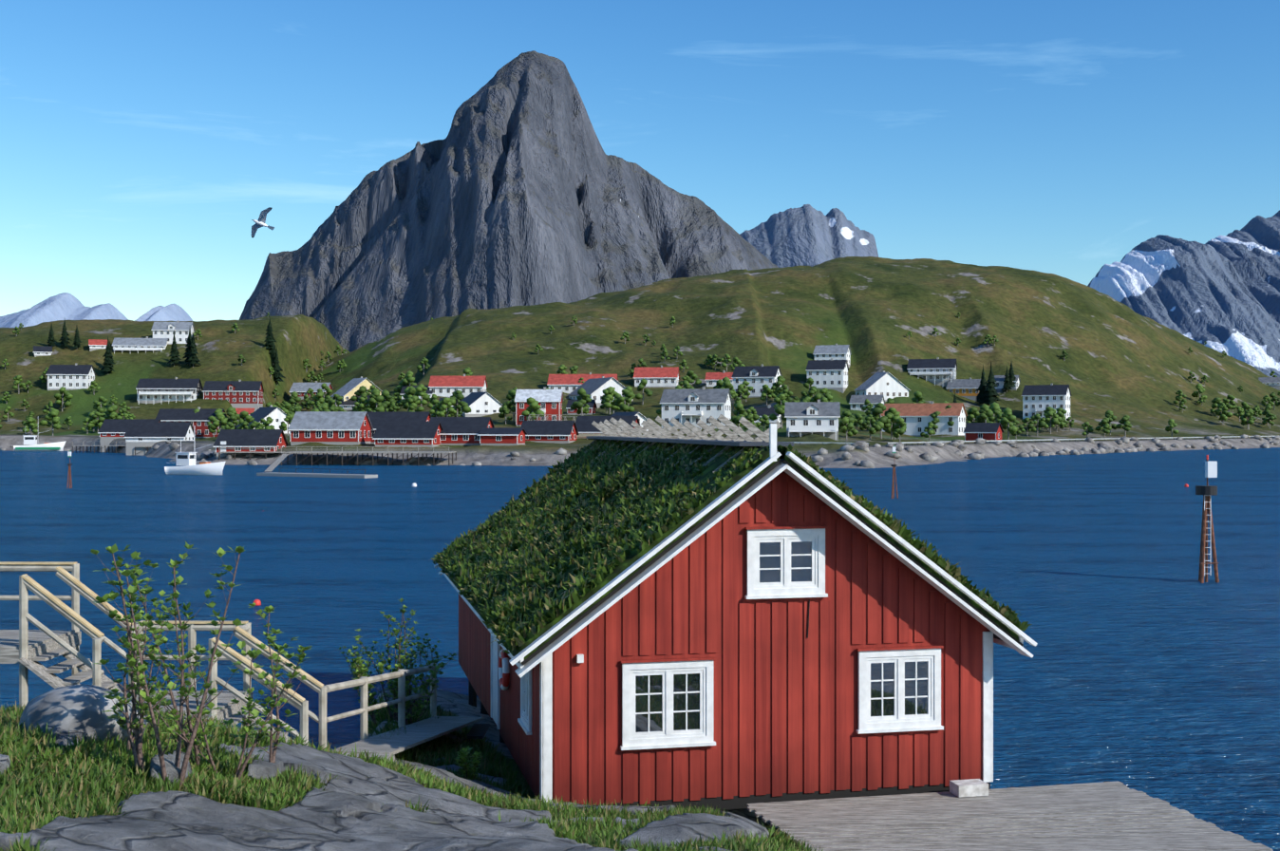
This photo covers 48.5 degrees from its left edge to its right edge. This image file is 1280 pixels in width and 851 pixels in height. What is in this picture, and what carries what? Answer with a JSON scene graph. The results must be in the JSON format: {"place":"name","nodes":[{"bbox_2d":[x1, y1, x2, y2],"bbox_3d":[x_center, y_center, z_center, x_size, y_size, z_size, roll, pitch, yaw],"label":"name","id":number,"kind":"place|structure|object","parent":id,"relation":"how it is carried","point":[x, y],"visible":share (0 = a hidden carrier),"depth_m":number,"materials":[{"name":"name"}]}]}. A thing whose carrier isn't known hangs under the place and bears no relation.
{"place":"outdoors","nodes":[
{"label":"outdoors","id":0,"kind":"place"},
{"bbox_2d":[0,292,128,327],"bbox_3d":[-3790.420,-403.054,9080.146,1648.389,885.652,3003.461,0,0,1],"label":"mountain","id":1,"kind":"structure","parent":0,"point":[65,306],"depth_m":8865.71,"materials":[{"name":"white snow"}]},
{"bbox_2d":[134,303,192,320],"bbox_3d":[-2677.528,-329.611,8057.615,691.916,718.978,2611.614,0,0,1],"label":"mountain","id":2,"kind":"structure","parent":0,"point":[172,312],"depth_m":7887.56,"materials":[{"name":"white snow"}]},
{"bbox_2d":[251,207,274,237],"bbox_3d":[-11.145,-5.962,41.977,0.724,0.161,1.449,23,-46,-27],"label":"seagull","id":3,"kind":"object","parent":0,"point":[260,221],"visible":1,"depth_m":41.90,"materials":[{"name":"white"}]},
{"bbox_2d":[0,687,771,850],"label":"islet ground","id":4,"kind":"structure","parent":0,"point":[343,813],"depth_m":12.79,"materials":[{"name":"grey stone"}]},
{"bbox_2d":[18,683,148,742],"bbox_3d":[-5.748,3.069,14.548,1.398,0.838,1.188,0,0,1],"label":"boulder","id":5,"kind":"object","parent":4,"relation":"on","point":[80,707],"visible":0.42,"depth_m":14.18,"materials":[{"name":"stone"}]},
{"bbox_2d":[90,543,177,771],"bbox_3d":[-4.628,2.166,12.987,0.629,2.211,0.900,0,0,1],"label":"shrub","id":6,"kind":"object","parent":4,"relation":"on","point":[130,645],"visible":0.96,"depth_m":12.97,"materials":[{"name":"green plant"}]},
{"bbox_2d":[101,579,179,750],"bbox_3d":[-4.811,2.362,13.827,0.706,1.817,0.551,0,0,1],"label":"shrub","id":7,"kind":"object","parent":4,"relation":"on","point":[121,721],"visible":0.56,"depth_m":13.77,"materials":[{"name":"green plant"}]},
{"bbox_2d":[124,555,219,766],"bbox_3d":[-4.653,2.400,14.128,0.964,2.243,0.664,0,0,38],"label":"shrub","id":8,"kind":"object","parent":4,"relation":"on","point":[178,579],"visible":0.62,"depth_m":14.10,"materials":[{"name":"green plant"}]},
{"bbox_2d":[117,541,246,787],"bbox_3d":[-4.111,2.198,12.877,1.077,2.254,1.001,0,0,1],"label":"shrub","id":9,"kind":"object","parent":4,"relation":"on","point":[142,667],"visible":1,"depth_m":12.91,"materials":[{"name":"green plant"}]},
{"bbox_2d":[174,640,312,778],"bbox_3d":[-3.939,2.830,13.982,1.326,1.490,0.682,0,0,-30],"label":"shrub","id":10,"kind":"object","parent":4,"relation":"on","point":[254,654],"visible":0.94,"depth_m":14.03,"materials":[{"name":"green plant"}]},
{"bbox_2d":[0,561,489,761],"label":"wooden walkway","id":11,"kind":"structure","parent":4,"relation":"on","point":[25,648],"depth_m":21.31,"materials":[{"name":"brown wood"}]},
{"bbox_2d":[248,602,307,762],"bbox_3d":[-3.870,2.836,15.172,0.648,1.832,1.234,0,0,-13],"label":"rowan sapling","id":12,"kind":"object","parent":4,"relation":"on","point":[276,657],"visible":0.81,"depth_m":15.00,"materials":[{"name":"green plant"}]},
{"bbox_2d":[342,645,383,726],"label":"shrub","id":13,"kind":"object","parent":4,"relation":"on","point":[359,669],"visible":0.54,"depth_m":26.12,"materials":[{"name":"green plant"}]},
{"bbox_2d":[338,645,409,683],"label":"shrub","id":14,"kind":"object","parent":4,"relation":"on","point":[369,672],"visible":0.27,"depth_m":39.88,"materials":[{"name":"green plant"}]},
{"bbox_2d":[353,598,456,720],"bbox_3d":[-4.519,4.368,26.492,2.059,2.432,1.270,0,0,8],"label":"shrub","id":15,"kind":"object","parent":4,"relation":"on","point":[399,648],"visible":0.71,"depth_m":26.57,"materials":[{"name":"green plant"}]},
{"bbox_2d":[376,654,440,724],"bbox_3d":[-4.300,4.916,26.192,1.256,1.424,0.680,0,0,-25],"label":"shrub","id":16,"kind":"object","parent":4,"relation":"on","point":[395,684],"visible":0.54,"depth_m":26.22,"materials":[{"name":"green plant"}]},
{"bbox_2d":[0,690,822,850],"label":"islet grass tufts","id":17,"kind":"object","parent":4,"relation":"on","point":[90,777],"visible":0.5,"depth_m":13.63,"materials":[{"name":"green plant"}]},
{"bbox_2d":[402,633,445,715],"bbox_3d":[-4.335,5.092,28.726,0.955,1.736,1.083,0,0,28],"label":"shrub","id":18,"kind":"object","parent":4,"relation":"on","point":[428,662],"visible":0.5,"depth_m":28.70,"materials":[{"name":"green plant"}]},
{"bbox_2d":[455,745,483,779],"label":"shrub","id":19,"kind":"object","parent":4,"relation":"on","point":[467,771],"visible":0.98,"depth_m":22.26,"materials":[{"name":"green plant"}]},
{"bbox_2d":[433,423,1037,809],"bbox_3d":[0.618,3.711,28.602,8.359,7.474,14.638,0,0,-13],"label":"red cabin","id":20,"kind":"object","parent":4,"relation":"on","point":[781,630],"visible":0.83,"depth_m":22.00,"materials":[{"name":"red wood"}]},
{"bbox_2d":[498,649,509,690],"bbox_3d":[-2.391,4.298,25.022,0.130,0.730,0.730,0,0,-13],"label":"lifebuoy","id":21,"kind":"object","parent":20,"relation":"on","point":[503,669],"visible":1,"depth_m":24.77,"materials":[{"name":"white"}]},
{"bbox_2d":[431,435,1032,662],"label":"roof","id":22,"kind":"structure","parent":20,"relation":"attached to","point":[633,556],"depth_m":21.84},
{"bbox_2d":[584,414,793,472],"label":"roof ridge boards","id":23,"kind":"object","parent":22,"relation":"on","point":[698,436],"visible":0.5,"depth_m":26.42,"materials":[{"name":"grey wood"}]},
{"bbox_2d":[746,781,1272,850],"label":"cabin deck","id":24,"kind":"structure","parent":4,"relation":"on","point":[1111,816],"depth_m":20.65,"materials":[{"name":"grey wood"}]},
{"bbox_2d":[949,778,988,797],"bbox_3d":[5.154,5.678,22.279,0.500,0.180,0.340,0,0,-13],"label":"stone block","id":25,"kind":"object","parent":24,"relation":"on","point":[970,787],"depth_m":22.14,"materials":[{"name":"white stone"}]},
{"bbox_2d":[239,50,778,352],"bbox_3d":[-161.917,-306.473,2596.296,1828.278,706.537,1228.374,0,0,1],"label":"mountain","id":26,"kind":"structure","parent":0,"point":[517,186],"depth_m":2370.26,"materials":[{"name":"grey stone"}]},
{"bbox_2d":[0,447,1279,850],"bbox_3d":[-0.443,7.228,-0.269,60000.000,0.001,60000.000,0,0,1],"label":"sea water","id":27,"kind":"structure","parent":0,"point":[1151,668],"depth_m":68.30,"materials":[{"name":"blue liquid"}]},
{"bbox_2d":[13,430,65,451],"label":"boat","id":28,"kind":"object","parent":27,"relation":"on","point":[30,441],"visible":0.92,"depth_m":402.32,"materials":[{"name":"white paint"}]},
{"bbox_2d":[66,450,72,488],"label":"navigation beacon","id":29,"kind":"object","parent":27,"relation":"in","point":[69,463],"visible":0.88,"depth_m":164.02,"materials":[{"name":"metal"}]},
{"bbox_2d":[164,438,225,474],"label":"white fishing boat","id":30,"kind":"object","parent":27,"relation":"on","point":[187,460],"visible":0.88,"depth_m":207.69,"materials":[{"name":"white paint"}]},
{"bbox_2d":[252,599,261,605],"bbox_3d":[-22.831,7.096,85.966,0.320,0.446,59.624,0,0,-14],"label":"red buoy","id":31,"kind":"object","parent":27,"relation":"on","point":[257,601],"visible":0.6,"depth_m":57.14,"materials":[{"name":"red plastic"}]},
{"bbox_2d":[890,445,898,498],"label":"navigation beacon","id":32,"kind":"object","parent":27,"relation":"in","point":[894,475],"visible":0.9,"depth_m":140.05,"materials":[{"name":"metal"}]},
{"bbox_2d":[1195,454,1219,583],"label":"navigation beacon","id":33,"kind":"object","parent":27,"relation":"in","point":[1207,491],"visible":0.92,"depth_m":65.55,"materials":[{"name":"metal"}]},
{"bbox_2d":[0,256,1279,468],"bbox_3d":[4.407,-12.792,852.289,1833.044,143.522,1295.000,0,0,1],"label":"shore terrain","id":34,"kind":"structure","parent":0,"point":[1120,361],"depth_m":552.16,"materials":[{"name":"green plant"}]},
{"bbox_2d":[33,345,52,357],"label":"village house","id":35,"kind":"structure","parent":34,"relation":"on","point":[39,350],"depth_m":542.53,"materials":[{"name":"white wood"}]},
{"bbox_2d":[45,363,95,390],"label":"village house","id":36,"kind":"structure","parent":34,"relation":"on","point":[71,377],"depth_m":512.99,"materials":[{"name":"white wood"}]},
{"bbox_2d":[88,338,107,351],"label":"village house","id":37,"kind":"structure","parent":34,"relation":"on","point":[95,344],"depth_m":546.55,"materials":[{"name":"white wood"}]},
{"bbox_2d":[97,418,160,451],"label":"village house","id":38,"kind":"structure","parent":34,"relation":"on","point":[110,430],"depth_m":389.32,"materials":[{"name":"grey wood"}]},
{"bbox_2d":[112,336,168,353],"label":"village house","id":39,"kind":"structure","parent":34,"relation":"on","point":[138,345],"depth_m":548.40,"materials":[{"name":"wood"}]},
{"bbox_2d":[123,421,196,454],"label":"village house","id":40,"kind":"structure","parent":34,"relation":"on","point":[144,433],"depth_m":344.89,"materials":[{"name":"white wood"}]},
{"bbox_2d":[135,376,203,403],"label":"village house","id":41,"kind":"structure","parent":34,"relation":"on","point":[154,390],"depth_m":499.16,"materials":[{"name":"white wood"}]},
{"bbox_2d":[150,320,194,344],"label":"village house","id":42,"kind":"structure","parent":34,"relation":"on","point":[162,329],"depth_m":554.61,"materials":[{"name":"wood"}]},
{"bbox_2d":[155,406,226,437],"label":"village house","id":43,"kind":"structure","parent":34,"relation":"on","point":[198,420],"depth_m":435.67,"materials":[{"name":"red wood"}]},
{"bbox_2d":[202,379,263,411],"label":"village house","id":44,"kind":"structure","parent":34,"relation":"on","point":[241,394],"depth_m":500.49,"materials":[{"name":"red wood"}]},
{"bbox_2d":[235,408,254,420],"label":"village house","id":45,"kind":"structure","parent":34,"relation":"on","point":[239,410],"depth_m":499.24,"materials":[{"name":"red wood"}]},
{"bbox_2d":[213,429,288,458],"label":"village house","id":46,"kind":"structure","parent":34,"relation":"on","point":[269,440],"depth_m":269.86,"materials":[{"name":"red wood"}]},
{"bbox_2d":[235,405,290,433],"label":"village house","id":47,"kind":"structure","parent":34,"relation":"on","point":[277,414],"depth_m":423.14,"materials":[{"name":"white wood"}]},
{"bbox_2d":[72,441,456,478],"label":"harbour piers","id":48,"kind":"structure","parent":34,"relation":"on","point":[276,462],"depth_m":257.17,"materials":[{"name":"brown wood"}]},
{"bbox_2d":[289,380,333,399],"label":"village house","id":49,"kind":"structure","parent":34,"relation":"on","point":[301,389],"depth_m":547.52,"materials":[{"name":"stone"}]},
{"bbox_2d":[287,411,373,445],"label":"village house","id":50,"kind":"structure","parent":34,"relation":"on","point":[342,427],"depth_m":284.01,"materials":[{"name":"wood"}]},
{"bbox_2d":[334,395,370,410],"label":"village house","id":51,"kind":"structure","parent":34,"relation":"on","point":[348,404],"depth_m":494.07,"materials":[{"name":"white wood"}]},
{"bbox_2d":[330,376,382,401],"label":"village house","id":52,"kind":"structure","parent":34,"relation":"on","point":[348,390],"depth_m":500.40,"materials":[{"name":"wood"}]},
{"bbox_2d":[367,411,431,443],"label":"village house","id":53,"kind":"structure","parent":34,"relation":"on","point":[375,418],"depth_m":297.50,"materials":[{"name":"black wood"}]},
{"bbox_2d":[372,421,443,446],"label":"village house","id":54,"kind":"structure","parent":34,"relation":"on","point":[406,433],"depth_m":279.57,"materials":[{"name":"red wood"}]},
{"bbox_2d":[399,385,432,399],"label":"village house","id":55,"kind":"structure","parent":34,"relation":"on","point":[428,392],"depth_m":444.81,"materials":[{"name":"white wood"}]},
{"bbox_2d":[428,374,487,397],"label":"village house","id":56,"kind":"structure","parent":34,"relation":"on","point":[446,385],"depth_m":445.43,"materials":[{"name":"red wood"}]},
{"bbox_2d":[429,416,494,445],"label":"village house","id":57,"kind":"structure","parent":34,"relation":"on","point":[461,430],"depth_m":283.56,"materials":[{"name":"red wood"}]},
{"bbox_2d":[452,390,502,416],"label":"village house","id":58,"kind":"structure","parent":34,"relation":"on","point":[480,404],"depth_m":399.01,"materials":[{"name":"white wood"}]},
{"bbox_2d":[477,427,527,445],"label":"village house","id":59,"kind":"structure","parent":34,"relation":"on","point":[501,436],"depth_m":278.65,"materials":[{"name":"red wood"}]},
{"bbox_2d":[46,316,1018,405],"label":"conifer trees","id":60,"kind":"object","parent":34,"relation":"on","point":[988,395],"visible":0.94,"depth_m":530.06,"materials":[{"name":"green plant"}]},
{"bbox_2d":[514,387,563,426],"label":"village house","id":61,"kind":"structure","parent":34,"relation":"on","point":[550,401],"depth_m":366.92,"materials":[{"name":"wood"}]},
{"bbox_2d":[520,420,579,443],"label":"village house","id":62,"kind":"structure","parent":34,"relation":"on","point":[555,431],"depth_m":294.44,"materials":[{"name":"red wood"}]},
{"bbox_2d":[527,414,583,421],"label":"fish drying racks","id":63,"kind":"object","parent":34,"relation":"on","point":[574,418],"visible":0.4,"depth_m":349.98,"materials":[{"name":"brown wood"}]},
{"bbox_2d":[565,399,597,414],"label":"village house","id":64,"kind":"structure","parent":34,"relation":"on","point":[592,406],"depth_m":409.14,"materials":[{"name":"black wood"}]},
{"bbox_2d":[546,372,618,393],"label":"village house","id":65,"kind":"structure","parent":34,"relation":"on","point":[568,383],"depth_m":461.03,"materials":[{"name":"red wood"}]},
{"bbox_2d":[567,376,632,407],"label":"village house","id":66,"kind":"structure","parent":34,"relation":"on","point":[594,387],"depth_m":442.72,"materials":[{"name":"white wood"}]},
{"bbox_2d":[575,415,639,439],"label":"village house","id":67,"kind":"structure","parent":34,"relation":"on","point":[585,426],"depth_m":305.38,"materials":[{"name":"black wood"}]},
{"bbox_2d":[611,411,653,433],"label":"village house","id":68,"kind":"structure","parent":34,"relation":"on","point":[640,416],"depth_m":325.08,"materials":[{"name":"white wood"}]},
{"bbox_2d":[0,312,1279,442],"bbox_3d":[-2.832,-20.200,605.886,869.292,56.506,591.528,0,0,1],"label":"trees","id":69,"kind":"object","parent":34,"relation":"on","point":[892,422],"visible":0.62,"depth_m":434.52,"materials":[{"name":"green plant"}]},
{"bbox_2d":[0,433,1279,468],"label":"shore boulders","id":70,"kind":"object","parent":34,"relation":"on","point":[863,445],"visible":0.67,"depth_m":316.27,"materials":[{"name":"grey stone"}]},
{"bbox_2d":[633,365,679,388],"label":"village house","id":71,"kind":"structure","parent":34,"relation":"on","point":[661,377],"depth_m":468.77,"materials":[{"name":"white wood"}]},
{"bbox_2d":[659,386,733,430],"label":"village house","id":72,"kind":"structure","parent":34,"relation":"on","point":[693,406],"depth_m":353.68,"materials":[{"name":"white wood"}]},
{"bbox_2d":[704,370,733,387],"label":"village house","id":73,"kind":"structure","parent":34,"relation":"on","point":[711,379],"depth_m":464.53,"materials":[{"name":"white wood"}]},
{"bbox_2d":[731,364,782,397],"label":"village house","id":74,"kind":"structure","parent":34,"relation":"on","point":[757,378],"depth_m":448.00,"materials":[{"name":"white wood"}]},
{"bbox_2d":[751,404,783,423],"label":"village house","id":75,"kind":"structure","parent":34,"relation":"on","point":[767,411],"depth_m":369.98,"materials":[{"name":"white wood"}]},
{"bbox_2d":[784,399,840,440],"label":"village house","id":76,"kind":"structure","parent":34,"relation":"on","point":[818,417],"depth_m":309.20,"materials":[{"name":"white wood"}]},
{"bbox_2d":[805,357,848,393],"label":"village house","id":77,"kind":"structure","parent":34,"relation":"on","point":[831,374],"depth_m":499.56,"materials":[{"name":"white wood"}]},
{"bbox_2d":[812,343,851,367],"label":"village house","id":78,"kind":"structure","parent":34,"relation":"on","point":[836,351],"depth_m":525.53,"materials":[{"name":"wood"}]},
{"bbox_2d":[848,395,884,412],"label":"village house","id":79,"kind":"structure","parent":34,"relation":"on","point":[856,402],"depth_m":478.55,"materials":[{"name":"white wood"}]},
{"bbox_2d":[854,370,909,401],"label":"village house","id":80,"kind":"structure","parent":34,"relation":"on","point":[886,385],"depth_m":488.04,"materials":[{"name":"wood"}]},
{"bbox_2d":[881,400,967,436],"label":"village house","id":81,"kind":"structure","parent":34,"relation":"on","point":[917,418],"depth_m":396.84,"materials":[{"name":"white wood"}]},
{"bbox_2d":[906,357,957,387],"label":"village house","id":82,"kind":"structure","parent":34,"relation":"on","point":[937,371],"depth_m":513.36,"materials":[{"name":"white wood"}]},
{"bbox_2d":[946,376,980,400],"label":"village house","id":83,"kind":"structure","parent":34,"relation":"on","point":[966,387],"depth_m":505.34,"materials":[{"name":"yellow wood"}]},
{"bbox_2d":[962,422,1003,442],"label":"village house","id":84,"kind":"structure","parent":34,"relation":"on","point":[987,431],"depth_m":352.36,"materials":[{"name":"red wood"}]},
{"bbox_2d":[994,375,1020,390],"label":"village house","id":85,"kind":"structure","parent":34,"relation":"on","point":[999,380],"depth_m":521.73,"materials":[{"name":"white wood"}]},
{"bbox_2d":[792,435,1279,446],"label":"road guardrail","id":86,"kind":"object","parent":34,"relation":"on","point":[917,442],"visible":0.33,"depth_m":346.35,"materials":[{"name":"silver metal"}]},
{"bbox_2d":[1021,383,1072,420],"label":"village house","id":87,"kind":"structure","parent":34,"relation":"on","point":[1039,399],"depth_m":484.69,"materials":[{"name":"white wood"}]},
{"bbox_2d":[1258,376,1279,390],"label":"village house","id":88,"kind":"structure","parent":34,"relation":"on","point":[1273,382],"depth_m":688.09,"materials":[{"name":"grey"}]},
{"bbox_2d":[0,0,1279,320],"label":"sky","id":89,"kind":"structure","parent":0,"point":[142,142],"materials":[{"name":"blue"}]},
{"bbox_2d":[739,204,878,267],"bbox_3d":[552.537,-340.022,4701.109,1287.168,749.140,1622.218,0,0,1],"label":"distant mountain","id":90,"kind":"structure","parent":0,"point":[806,235],"depth_m":4451.40,"materials":[{"name":"grey stone"}]},
{"bbox_2d":[1087,209,1279,376],"bbox_3d":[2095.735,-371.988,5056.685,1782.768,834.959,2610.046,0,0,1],"label":"snowy mountain","id":91,"kind":"structure","parent":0,"point":[1220,293],"depth_m":4632.25,"materials":[{"name":"grey stone"}]}
]}

